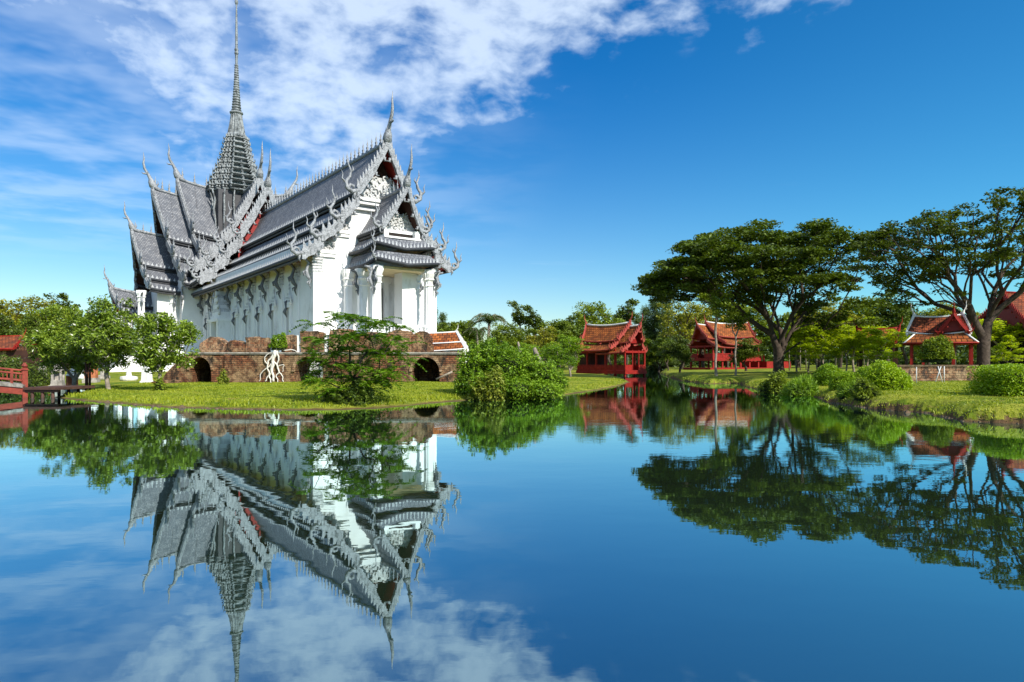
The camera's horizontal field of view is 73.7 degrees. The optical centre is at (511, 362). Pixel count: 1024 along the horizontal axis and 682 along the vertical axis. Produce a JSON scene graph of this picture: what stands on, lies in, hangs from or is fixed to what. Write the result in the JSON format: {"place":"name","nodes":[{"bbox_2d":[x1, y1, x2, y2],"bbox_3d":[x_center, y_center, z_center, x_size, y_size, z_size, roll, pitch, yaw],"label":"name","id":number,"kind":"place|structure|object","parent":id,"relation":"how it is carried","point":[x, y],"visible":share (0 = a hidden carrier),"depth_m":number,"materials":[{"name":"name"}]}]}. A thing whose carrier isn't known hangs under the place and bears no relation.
{"place":"outdoors","nodes":[
{"label":"outdoors","id":0,"kind":"place"},
{"bbox_2d":[0,370,1023,681],"bbox_3d":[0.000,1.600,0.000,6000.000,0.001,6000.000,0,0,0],"label":"lake","id":1,"kind":"structure","parent":0,"point":[652,526],"depth_m":6.10,"materials":[{"name":"liquid"}]},
{"bbox_2d":[0,0,1023,354],"label":"sky","id":2,"kind":"structure","parent":0,"point":[563,147],"materials":[{"name":"blue"}]},
{"bbox_2d":[42,363,1023,423],"bbox_3d":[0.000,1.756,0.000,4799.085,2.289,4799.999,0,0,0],"label":"ground","id":3,"kind":"structure","parent":0,"point":[728,376],"depth_m":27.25,"materials":[{"name":"green plant"}]},
{"bbox_2d":[0,314,15,335],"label":"dark tree","id":4,"kind":"object","parent":3,"relation":"on","point":[5,324],"visible":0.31,"depth_m":71.87,"materials":[{"name":"green plant"}]},
{"bbox_2d":[0,363,28,397],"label":"red bridge","id":5,"kind":"structure","parent":3,"relation":"on","point":[11,387],"depth_m":30.46,"materials":[{"name":"paint"}]},
{"bbox_2d":[0,331,42,369],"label":"old red house","id":6,"kind":"structure","parent":3,"relation":"on","point":[10,346],"depth_m":60.80,"materials":[{"name":"tile"}]},
{"bbox_2d":[0,353,50,386],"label":"round bush","id":7,"kind":"object","parent":3,"relation":"on","point":[38,377],"visible":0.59,"depth_m":45.65,"materials":[{"name":"green plant"}]},
{"bbox_2d":[0,294,51,334],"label":"yellowing tree","id":8,"kind":"object","parent":3,"relation":"on","point":[16,308],"visible":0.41,"depth_m":92.06,"materials":[{"name":"green plant"}]},
{"bbox_2d":[8,314,47,358],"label":"dark tree","id":9,"kind":"object","parent":3,"relation":"on","point":[31,323],"visible":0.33,"depth_m":65.33,"materials":[{"name":"green plant"}]},
{"bbox_2d":[7,297,56,326],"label":"yellowing tree","id":10,"kind":"object","parent":3,"relation":"on","point":[37,303],"visible":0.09,"depth_m":98.45,"materials":[{"name":"green plant"}]},
{"bbox_2d":[15,303,79,349],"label":"broadleaf tree","id":11,"kind":"object","parent":3,"relation":"on","point":[52,318],"visible":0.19,"depth_m":84.58,"materials":[{"name":"green plant"}]},
{"bbox_2d":[48,365,65,385],"bbox_3d":[-29.260,0.805,44.000,0.847,1.896,0.847,0,0,-17],"label":"shrine","id":12,"kind":"object","parent":3,"relation":"on","point":[57,379],"visible":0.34,"depth_m":43.78,"materials":[{"name":"grey stone"}]},
{"bbox_2d":[23,385,94,397],"bbox_3d":[-20.904,1.955,31.600,1.721,1.691,2.400,0,0,0],"label":"dock","id":13,"kind":"object","parent":3,"relation":"on","point":[51,389],"visible":0.51,"depth_m":30.55,"materials":[{"name":"wood"}]},
{"bbox_2d":[43,292,83,369],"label":"sparse tree","id":14,"kind":"object","parent":3,"relation":"on","point":[63,297],"visible":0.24,"depth_m":103.85,"materials":[{"name":"green plant"}]},
{"bbox_2d":[10,304,119,390],"bbox_3d":[-24.524,-0.529,38.568,4.603,5.422,5.292,0,0,36],"label":"frangipani tree","id":15,"kind":"object","parent":3,"relation":"on","point":[49,341],"visible":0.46,"depth_m":37.72,"materials":[{"name":"green plant"}]},
{"bbox_2d":[85,351,90,390],"bbox_3d":[-22.544,0.550,36.300,0.310,2.300,0.160,0,0,0],"label":"dark post","id":16,"kind":"object","parent":3,"relation":"on","point":[86,375],"visible":0.35,"depth_m":36.25,"materials":[{"name":"brown wood"}]},
{"bbox_2d":[82,368,100,382],"bbox_3d":[-28.964,0.462,47.000,0.920,2.050,0.920,0,0,-17],"label":"shrine","id":17,"kind":"object","parent":3,"relation":"on","point":[94,378],"visible":0.23,"depth_m":46.76,"materials":[{"name":"orange stone"}]},
{"bbox_2d":[59,294,162,388],"bbox_3d":[-21.531,-0.908,36.123,4.656,5.318,4.129,0,0,28],"label":"frangipani tree","id":18,"kind":"object","parent":3,"relation":"on","point":[87,334],"visible":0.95,"depth_m":35.45,"materials":[{"name":"green plant"}]},
{"bbox_2d":[120,365,137,380],"bbox_3d":[-28.062,0.746,50.000,1.178,1.235,1.148,0,0,0],"label":"stone marker","id":19,"kind":"object","parent":3,"relation":"on","point":[128,377],"visible":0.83,"depth_m":49.75,"materials":[{"name":"white stone"}]},
{"bbox_2d":[140,366,152,382],"bbox_3d":[-24.075,0.357,45.000,0.594,2.000,0.594,0,0,11],"label":"boundary stone","id":20,"kind":"object","parent":3,"relation":"on","point":[146,377],"visible":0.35,"depth_m":44.79,"materials":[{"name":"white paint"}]},
{"bbox_2d":[151,376,167,390],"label":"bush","id":21,"kind":"object","parent":3,"relation":"on","point":[159,384],"visible":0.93,"depth_m":32.62,"materials":[{"name":"green plant"}]},
{"bbox_2d":[131,311,203,378],"bbox_3d":[-16.910,-0.413,33.581,3.259,4.105,3.527,0,0,-27],"label":"frangipani tree","id":22,"kind":"object","parent":3,"relation":"on","point":[151,354],"visible":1,"depth_m":33.05,"materials":[{"name":"green plant"}]},
{"bbox_2d":[217,368,229,383],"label":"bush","id":23,"kind":"object","parent":3,"relation":"on","point":[223,378],"visible":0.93,"depth_m":40.85,"materials":[{"name":"green plant"}]},
{"bbox_2d":[98,0,468,377],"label":"temple","id":24,"kind":"structure","parent":3,"relation":"on","point":[235,248],"depth_m":70.43,"materials":[{"name":"white paint"}]},
{"bbox_2d":[203,306,209,339],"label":"window","id":25,"kind":"structure","parent":24,"relation":"in","point":[206,325],"depth_m":88.47,"materials":[{"name":"white paint"}]},
{"bbox_2d":[208,289,229,341],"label":"side doorway","id":26,"kind":"structure","parent":24,"relation":"in","point":[219,321],"depth_m":80.12,"materials":[{"name":"white paint"}]},
{"bbox_2d":[231,297,238,340],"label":"window","id":27,"kind":"structure","parent":24,"relation":"in","point":[235,312],"depth_m":77.79,"materials":[{"name":"white paint"}]},
{"bbox_2d":[242,293,250,341],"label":"window","id":28,"kind":"structure","parent":24,"relation":"in","point":[246,309],"depth_m":74.21,"materials":[{"name":"white paint"}]},
{"bbox_2d":[254,291,262,337],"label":"window","id":29,"kind":"structure","parent":24,"relation":"in","point":[258,316],"depth_m":70.57,"materials":[{"name":"white paint"}]},
{"bbox_2d":[268,286,276,338],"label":"window","id":30,"kind":"structure","parent":24,"relation":"in","point":[272,306],"depth_m":67.08,"materials":[{"name":"white paint"}]},
{"bbox_2d":[283,282,292,334],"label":"window","id":31,"kind":"structure","parent":24,"relation":"in","point":[288,304],"depth_m":63.58,"materials":[{"name":"white paint"}]},
{"bbox_2d":[368,276,390,332],"bbox_3d":[-12.261,-5.125,62.298,2.500,5.450,0.470,0,0,-37],"label":"door","id":32,"kind":"structure","parent":24,"relation":"in","point":[385,280],"depth_m":62.69,"materials":[{"name":"white paint"}]},
{"bbox_2d":[163,329,464,382],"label":"brick terrace wall","id":33,"kind":"structure","parent":3,"relation":"on","point":[239,361],"depth_m":44.02,"materials":[{"name":"brown brick"}]},
{"bbox_2d":[259,332,296,382],"bbox_3d":[-15.016,-0.312,44.209,2.455,3.322,1.097,0,0,0],"label":"strangler fig","id":34,"kind":"object","parent":33,"relation":"attached to","point":[278,342],"visible":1,"depth_m":43.84,"materials":[{"name":"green plant"}]},
{"bbox_2d":[320,377,378,406],"bbox_3d":[-5.971,1.156,24.691,2.288,1.228,1.822,0,0,25],"label":"bank bush","id":35,"kind":"object","parent":3,"relation":"on","point":[354,395],"visible":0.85,"depth_m":24.21,"materials":[{"name":"green plant"}]},
{"bbox_2d":[289,311,427,401],"bbox_3d":[-5.536,-0.068,25.496,5.010,3.736,4.119,0,0,0],"label":"flame tree","id":36,"kind":"object","parent":3,"relation":"on","point":[383,380],"visible":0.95,"depth_m":24.82,"materials":[{"name":"green plant"}]},
{"bbox_2d":[413,328,468,351],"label":"tiled brick hall","id":37,"kind":"structure","parent":3,"relation":"on","point":[449,341],"depth_m":49.29,"materials":[{"name":"orange ceramic"}]},
{"bbox_2d":[437,320,482,345],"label":"broadleaf tree","id":38,"kind":"object","parent":3,"relation":"on","point":[448,327],"visible":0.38,"depth_m":95.79,"materials":[{"name":"green plant"}]},
{"bbox_2d":[461,327,491,352],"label":"palm tree","id":39,"kind":"object","parent":3,"relation":"on","point":[475,330],"visible":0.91,"depth_m":94.56,"materials":[{"name":"green plant"}]},
{"bbox_2d":[464,313,507,346],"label":"palm tree","id":40,"kind":"object","parent":3,"relation":"on","point":[488,318],"visible":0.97,"depth_m":87.70,"materials":[{"name":"green plant"}]},
{"bbox_2d":[463,365,510,400],"bbox_3d":[-1.068,0.926,28.882,2.074,1.689,1.578,0,0,0],"label":"variegated bush","id":41,"kind":"object","parent":3,"relation":"on","point":[485,392],"visible":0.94,"depth_m":28.53,"materials":[{"name":"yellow plant"}]},
{"bbox_2d":[481,321,525,349],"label":"broadleaf tree","id":42,"kind":"object","parent":3,"relation":"on","point":[505,330],"visible":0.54,"depth_m":82.99,"materials":[{"name":"green plant"}]},
{"bbox_2d":[451,334,569,399],"bbox_3d":[-0.037,0.177,30.314,5.369,2.926,4.484,0,0,0],"label":"thicket","id":43,"kind":"object","parent":3,"relation":"on","point":[526,376],"visible":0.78,"depth_m":30.16,"materials":[{"name":"green plant"}]},
{"bbox_2d":[44,324,976,367],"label":"wood","id":44,"kind":"object","parent":3,"relation":"on","point":[962,356],"visible":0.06,"depth_m":149.55,"materials":[{"name":"green plant"}]},
{"bbox_2d":[507,300,525,334],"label":"sparse tree","id":45,"kind":"object","parent":3,"relation":"on","point":[517,315],"visible":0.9,"depth_m":111.37,"materials":[{"name":"green plant"}]},
{"bbox_2d":[513,342,546,359],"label":"feathery tree","id":46,"kind":"object","parent":3,"relation":"on","point":[528,346],"visible":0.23,"depth_m":59.85,"materials":[{"name":"green plant"}]},
{"bbox_2d":[517,304,546,335],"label":"sparse tree","id":47,"kind":"object","parent":3,"relation":"on","point":[530,320],"visible":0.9,"depth_m":109.16,"materials":[{"name":"green plant"}]},
{"bbox_2d":[522,324,559,359],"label":"yellowing tree","id":48,"kind":"object","parent":3,"relation":"on","point":[543,333],"visible":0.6,"depth_m":69.54,"materials":[{"name":"green plant"}]},
{"bbox_2d":[76,397,1018,423],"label":"pebbles","id":49,"kind":"object","parent":3,"relation":"on","point":[290,408],"visible":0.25,"depth_m":23.44,"materials":[{"name":"stone"}]},
{"bbox_2d":[527,344,578,370],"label":"feathery tree","id":50,"kind":"object","parent":3,"relation":"on","point":[556,357],"visible":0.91,"depth_m":45.60,"materials":[{"name":"green plant"}]},
{"bbox_2d":[528,319,581,358],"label":"broadleaf tree","id":51,"kind":"object","parent":3,"relation":"on","point":[564,327],"visible":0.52,"depth_m":103.19,"materials":[{"name":"green plant"}]},
{"bbox_2d":[541,334,590,376],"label":"feathery tree","id":52,"kind":"object","parent":3,"relation":"on","point":[577,346],"visible":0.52,"depth_m":61.93,"materials":[{"name":"green plant"}]},
{"bbox_2d":[560,315,585,369],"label":"dark tree","id":53,"kind":"object","parent":3,"relation":"on","point":[571,320],"visible":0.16,"depth_m":110.98,"materials":[{"name":"green plant"}]},
{"bbox_2d":[571,300,614,343],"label":"broadleaf tree","id":54,"kind":"object","parent":3,"relation":"on","point":[593,310],"visible":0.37,"depth_m":122.37,"materials":[{"name":"green plant"}]},
{"bbox_2d":[589,318,632,364],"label":"broadleaf tree","id":55,"kind":"object","parent":3,"relation":"on","point":[620,320],"visible":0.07,"depth_m":116.80,"materials":[{"name":"green plant"}]},
{"bbox_2d":[576,314,647,375],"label":"lakeside pavilion","id":56,"kind":"structure","parent":3,"relation":"on","point":[624,338],"depth_m":82.18,"materials":[{"name":"red wood"}]},
{"bbox_2d":[610,298,640,364],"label":"sparse tree","id":57,"kind":"object","parent":3,"relation":"on","point":[629,311],"visible":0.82,"depth_m":125.54,"materials":[{"name":"green plant"}]},
{"bbox_2d":[628,317,649,370],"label":"casuarina tree","id":58,"kind":"object","parent":3,"relation":"on","point":[637,320],"visible":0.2,"depth_m":129.54,"materials":[{"name":"green plant"}]},
{"bbox_2d":[639,304,657,369],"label":"casuarina tree","id":59,"kind":"object","parent":3,"relation":"on","point":[645,311],"visible":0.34,"depth_m":149.32,"materials":[{"name":"green plant"}]},
{"bbox_2d":[639,337,672,371],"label":"broadleaf tree","id":60,"kind":"object","parent":3,"relation":"on","point":[652,348],"visible":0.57,"depth_m":117.07,"materials":[{"name":"green plant"}]},
{"bbox_2d":[642,300,677,369],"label":"casuarina tree","id":61,"kind":"object","parent":3,"relation":"on","point":[654,307],"visible":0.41,"depth_m":149.13,"materials":[{"name":"green plant"}]},
{"bbox_2d":[655,340,675,370],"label":"broadleaf tree","id":62,"kind":"object","parent":3,"relation":"on","point":[666,358],"visible":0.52,"depth_m":95.97,"materials":[{"name":"green plant"}]},
{"bbox_2d":[653,303,680,368],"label":"casuarina tree","id":63,"kind":"object","parent":3,"relation":"on","point":[675,362],"visible":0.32,"depth_m":145.31,"materials":[{"name":"green plant"}]},
{"bbox_2d":[661,335,693,371],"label":"dark tree","id":64,"kind":"object","parent":3,"relation":"on","point":[680,350],"visible":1,"depth_m":77.54,"materials":[{"name":"green plant"}]},
{"bbox_2d":[656,299,711,368],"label":"yellowing tree","id":65,"kind":"object","parent":3,"relation":"on","point":[681,321],"visible":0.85,"depth_m":111.16,"materials":[{"name":"green plant"}]},
{"bbox_2d":[677,300,731,366],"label":"yellowing tree","id":66,"kind":"object","parent":3,"relation":"on","point":[711,320],"visible":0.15,"depth_m":121.19,"materials":[{"name":"green plant"}]},
{"bbox_2d":[696,284,735,375],"bbox_3d":[16.775,-2.499,55.830,3.335,7.758,3.255,0,0,25],"label":"slim tree","id":67,"kind":"object","parent":3,"relation":"on","point":[723,305],"visible":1,"depth_m":55.49,"materials":[{"name":"green plant"}]},
{"bbox_2d":[687,315,761,367],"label":"garden pavilion","id":68,"kind":"structure","parent":3,"relation":"on","point":[703,335],"depth_m":98.31,"materials":[{"name":"red wood"}]},
{"bbox_2d":[683,355,790,369],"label":"red terrace","id":69,"kind":"structure","parent":3,"relation":"on","point":[763,364],"depth_m":99.63,"materials":[{"name":"red wood"}]},
{"bbox_2d":[723,307,752,374],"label":"slim tree","id":70,"kind":"object","parent":3,"relation":"on","point":[732,317],"visible":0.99,"depth_m":56.96,"materials":[{"name":"green plant"}]},
{"bbox_2d":[725,338,768,370],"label":"dark tree","id":71,"kind":"object","parent":3,"relation":"on","point":[748,349],"visible":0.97,"depth_m":75.55,"materials":[{"name":"green plant"}]},
{"bbox_2d":[727,303,780,356],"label":"broadleaf tree","id":72,"kind":"object","parent":3,"relation":"on","point":[758,317],"visible":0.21,"depth_m":109.77,"materials":[{"name":"green plant"}]},
{"bbox_2d":[630,217,889,372],"bbox_3d":[21.364,-5.654,61.093,21.577,14.132,19.041,0,0,0],"label":"rain tree","id":73,"kind":"object","parent":3,"relation":"on","point":[783,268],"visible":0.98,"depth_m":57.87,"materials":[{"name":"green plant"}]},
{"bbox_2d":[754,369,788,393],"bbox_3d":[13.732,1.083,35.550,1.928,1.490,1.999,0,0,43],"label":"loose bush","id":74,"kind":"object","parent":3,"relation":"on","point":[775,383],"visible":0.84,"depth_m":35.13,"materials":[{"name":"green plant"}]},
{"bbox_2d":[764,327,807,371],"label":"young tree","id":75,"kind":"object","parent":3,"relation":"on","point":[792,343],"visible":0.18,"depth_m":67.88,"materials":[{"name":"green plant"}]},
{"bbox_2d":[769,312,813,367],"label":"broadleaf tree","id":76,"kind":"object","parent":3,"relation":"on","point":[784,318],"visible":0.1,"depth_m":108.25,"materials":[{"name":"green plant"}]},
{"bbox_2d":[779,373,820,395],"bbox_3d":[13.978,1.105,32.980,2.148,1.410,2.075,0,0,-41],"label":"loose bush","id":77,"kind":"object","parent":3,"relation":"on","point":[802,386],"visible":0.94,"depth_m":32.56,"materials":[{"name":"green plant"}]},
{"bbox_2d":[785,321,844,371],"bbox_3d":[28.193,-1.475,65.140,5.141,5.519,4.995,0,0,-16],"label":"young tree","id":78,"kind":"object","parent":3,"relation":"on","point":[796,348],"visible":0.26,"depth_m":64.83,"materials":[{"name":"green plant"}]},
{"bbox_2d":[787,328,844,368],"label":"young tree","id":79,"kind":"object","parent":3,"relation":"on","point":[817,332],"visible":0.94,"depth_m":58.83,"materials":[{"name":"green plant"}]},
{"bbox_2d":[794,301,842,366],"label":"yellowing tree","id":80,"kind":"object","parent":3,"relation":"on","point":[819,361],"visible":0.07,"depth_m":103.44,"materials":[{"name":"green plant"}]},
{"bbox_2d":[789,326,854,364],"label":"young tree","id":81,"kind":"object","parent":3,"relation":"on","point":[795,335],"visible":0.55,"depth_m":61.61,"materials":[{"name":"green plant"}]},
{"bbox_2d":[811,362,843,385],"bbox_3d":[15.789,0.619,34.007,1.793,1.248,1.786,0,0,-17],"label":"clipped bush","id":82,"kind":"object","parent":3,"relation":"on","point":[823,374],"visible":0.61,"depth_m":33.65,"materials":[{"name":"green plant"}]},
{"bbox_2d":[814,306,867,367],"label":"yellowing tree","id":83,"kind":"object","parent":3,"relation":"on","point":[852,315],"visible":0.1,"depth_m":97.75,"materials":[{"name":"green plant"}]},
{"bbox_2d":[827,371,855,389],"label":"clipped bush","id":84,"kind":"object","parent":3,"relation":"on","point":[835,382],"visible":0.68,"depth_m":30.31,"materials":[{"name":"green plant"}]},
{"bbox_2d":[835,378,858,398],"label":"loose bush","id":85,"kind":"object","parent":3,"relation":"on","point":[843,393],"visible":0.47,"depth_m":26.36,"materials":[{"name":"green plant"}]},
{"bbox_2d":[821,334,873,370],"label":"young tree","id":86,"kind":"object","parent":3,"relation":"on","point":[854,345],"visible":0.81,"depth_m":56.72,"materials":[{"name":"green plant"}]},
{"bbox_2d":[825,295,879,366],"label":"broadleaf tree","id":87,"kind":"object","parent":3,"relation":"on","point":[865,312],"visible":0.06,"depth_m":103.75,"materials":[{"name":"green plant"}]},
{"bbox_2d":[822,326,887,371],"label":"young tree","id":88,"kind":"object","parent":3,"relation":"on","point":[852,361],"visible":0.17,"depth_m":62.48,"materials":[{"name":"green plant"}]},
{"bbox_2d":[848,375,883,400],"bbox_3d":[13.070,0.943,25.181,1.207,0.933,1.252,0,0,11],"label":"loose bush","id":89,"kind":"object","parent":3,"relation":"on","point":[864,390],"visible":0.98,"depth_m":24.89,"materials":[{"name":"green plant"}]},
{"bbox_2d":[840,316,900,365],"bbox_3d":[33.749,-1.605,65.097,5.201,5.584,5.054,0,0,-39],"label":"young tree","id":90,"kind":"object","parent":3,"relation":"on","point":[887,350],"visible":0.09,"depth_m":64.55,"materials":[{"name":"green plant"}]},
{"bbox_2d":[850,328,902,361],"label":"young tree","id":91,"kind":"object","parent":3,"relation":"on","point":[872,345],"visible":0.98,"depth_m":53.80,"materials":[{"name":"green plant"}]},
{"bbox_2d":[854,316,902,367],"bbox_3d":[31.177,-1.333,58.172,3.753,5.065,3.555,0,0,26],"label":"brown roofed hut","id":92,"kind":"object","parent":3,"relation":"on","point":[898,329],"visible":0.3,"depth_m":57.41,"materials":[{"name":"brown wood"}]},
{"bbox_2d":[847,327,910,355],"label":"young tree","id":93,"kind":"object","parent":3,"relation":"on","point":[858,335],"visible":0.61,"depth_m":55.49,"materials":[{"name":"green plant"}]},
{"bbox_2d":[861,359,912,390],"bbox_3d":[15.001,0.567,27.515,2.043,1.423,2.035,0,0,36],"label":"clipped bush","id":94,"kind":"object","parent":3,"relation":"on","point":[885,375],"visible":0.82,"depth_m":26.96,"materials":[{"name":"green plant"}]},
{"bbox_2d":[869,290,912,360],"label":"dark tree","id":95,"kind":"object","parent":3,"relation":"on","point":[892,316],"visible":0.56,"depth_m":80.57,"materials":[{"name":"green plant"}]},
{"bbox_2d":[889,302,927,364],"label":"dark tree","id":96,"kind":"object","parent":3,"relation":"on","point":[902,344],"visible":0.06,"depth_m":87.73,"materials":[{"name":"green plant"}]},
{"bbox_2d":[908,307,949,364],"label":"broadleaf tree","id":97,"kind":"object","parent":3,"relation":"on","point":[926,312],"visible":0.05,"depth_m":90.70,"materials":[{"name":"green plant"}]},
{"bbox_2d":[839,186,1023,372],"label":"rain tree","id":98,"kind":"object","parent":3,"relation":"on","point":[881,240],"visible":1,"depth_m":44.40,"materials":[{"name":"green plant"}]},
{"bbox_2d":[917,334,956,364],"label":"topiary tree","id":99,"kind":"object","parent":3,"relation":"on","point":[937,349],"visible":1,"depth_m":38.02,"materials":[{"name":"green plant"}]},
{"bbox_2d":[897,365,978,381],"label":"brick wall","id":100,"kind":"structure","parent":3,"relation":"on","point":[930,372],"depth_m":36.00,"materials":[{"name":"brick"}]},
{"bbox_2d":[903,300,979,364],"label":"pavilion","id":101,"kind":"structure","parent":3,"relation":"on","point":[956,329],"depth_m":43.31,"materials":[{"name":"red wood"}]},
{"bbox_2d":[925,302,981,364],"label":"yellowing tree","id":102,"kind":"object","parent":3,"relation":"on","point":[941,310],"visible":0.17,"depth_m":83.69,"materials":[{"name":"green plant"}]},
{"bbox_2d":[961,363,1023,396],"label":"box hedge","id":103,"kind":"object","parent":3,"relation":"on","point":[1005,379],"visible":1,"depth_m":22.24,"materials":[{"name":"green plant"}]},
{"bbox_2d":[971,318,1023,354],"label":"young tree","id":104,"kind":"object","parent":3,"relation":"on","point":[996,331],"visible":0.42,"depth_m":54.38,"materials":[{"name":"green plant"}]},
{"bbox_2d":[972,287,1023,368],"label":"long red building","id":105,"kind":"structure","parent":3,"relation":"on","point":[1012,313],"depth_m":55.46,"materials":[{"name":"wood"}]},
{"bbox_2d":[990,335,1023,362],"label":"young tree","id":106,"kind":"object","parent":3,"relation":"on","point":[1007,355],"visible":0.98,"depth_m":49.87,"materials":[{"name":"green plant"}]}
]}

